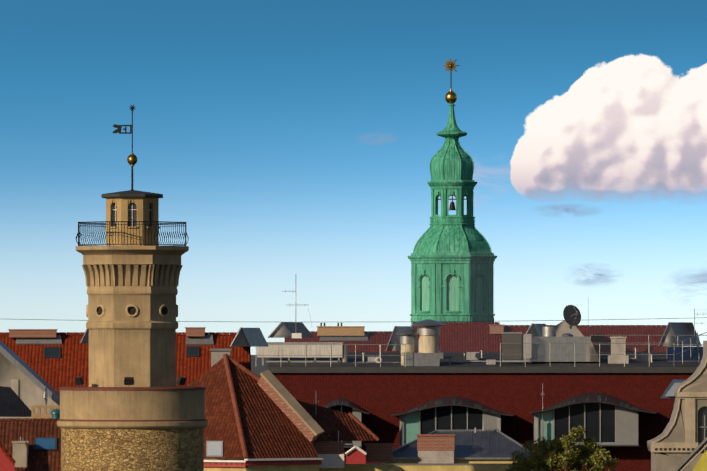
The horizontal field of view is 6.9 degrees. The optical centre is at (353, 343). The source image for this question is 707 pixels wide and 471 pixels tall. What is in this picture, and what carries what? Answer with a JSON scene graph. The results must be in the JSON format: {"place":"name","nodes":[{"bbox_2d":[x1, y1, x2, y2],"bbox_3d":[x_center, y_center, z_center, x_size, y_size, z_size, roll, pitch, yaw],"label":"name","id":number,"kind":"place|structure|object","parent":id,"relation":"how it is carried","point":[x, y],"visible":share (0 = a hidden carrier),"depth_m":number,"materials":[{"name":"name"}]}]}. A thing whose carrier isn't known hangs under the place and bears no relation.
{"place":"outdoors","nodes":[
{"label":"outdoors","id":0,"kind":"place"},
{"bbox_2d":[0,340,59,418],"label":"house gable","id":1,"kind":"structure","parent":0,"point":[26,391],"depth_m":312.01,"materials":[{"name":"paint"}]},
{"bbox_2d":[0,418,60,470],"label":"house","id":2,"kind":"structure","parent":0,"point":[29,444],"depth_m":294.09,"materials":[{"name":"brown tile"}]},
{"bbox_2d":[57,105,207,470],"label":"castle tower","id":3,"kind":"structure","parent":0,"point":[132,406],"depth_m":280.91,"materials":[{"name":"stone"}]},
{"bbox_2d":[0,327,268,459],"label":"orange roof house","id":4,"kind":"structure","parent":0,"point":[54,359],"depth_m":333.03,"materials":[{"name":"tile"}]},
{"bbox_2d":[251,355,268,377],"bbox_3d":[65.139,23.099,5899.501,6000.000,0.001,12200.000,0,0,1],"label":"ground","id":5,"kind":"structure","parent":0,"point":[257,367],"depth_m":6190.09,"materials":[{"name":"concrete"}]},
{"bbox_2d":[505,425,618,470],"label":"tree","id":6,"kind":"object","parent":5,"relation":"on","point":[595,460],"visible":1,"depth_m":299.48,"materials":[{"name":"green plant"}]},
{"bbox_2d":[187,354,378,470],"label":"hip roof house","id":7,"kind":"structure","parent":0,"point":[267,421],"depth_m":299.06,"materials":[{"name":"tile"}]},
{"bbox_2d":[0,0,706,354],"label":"sky","id":8,"kind":"structure","parent":0,"point":[294,143],"materials":[{"name":"blue"}]},
{"bbox_2d":[18,317,706,321],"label":"overhead cable","id":9,"kind":"object","parent":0,"point":[439,321],"visible":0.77,"depth_m":409.79,"materials":[{"name":"black plastic"}]},
{"bbox_2d":[319,421,549,470],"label":"low building roof","id":10,"kind":"structure","parent":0,"point":[475,449],"depth_m":304.24,"materials":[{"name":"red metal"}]},
{"bbox_2d":[407,58,496,323],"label":"church steeple","id":11,"kind":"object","parent":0,"point":[452,258],"depth_m":486.88,"materials":[{"name":"green metal"}]},
{"bbox_2d":[256,319,706,470],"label":"mansard block","id":12,"kind":"structure","parent":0,"point":[551,385],"depth_m":382.40,"materials":[{"name":"tile"}]},
{"bbox_2d":[268,321,701,351],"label":"roofs","id":13,"kind":"structure","parent":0,"point":[471,336],"depth_m":442.14,"materials":[{"name":"red tile"}]},
{"bbox_2d":[285,290,697,342],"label":"aerials","id":14,"kind":"object","parent":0,"point":[572,315],"depth_m":436.57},
{"bbox_2d":[647,332,706,470],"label":"ornate gable","id":15,"kind":"structure","parent":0,"point":[679,443],"depth_m":345.65,"materials":[{"name":"beige paint"}]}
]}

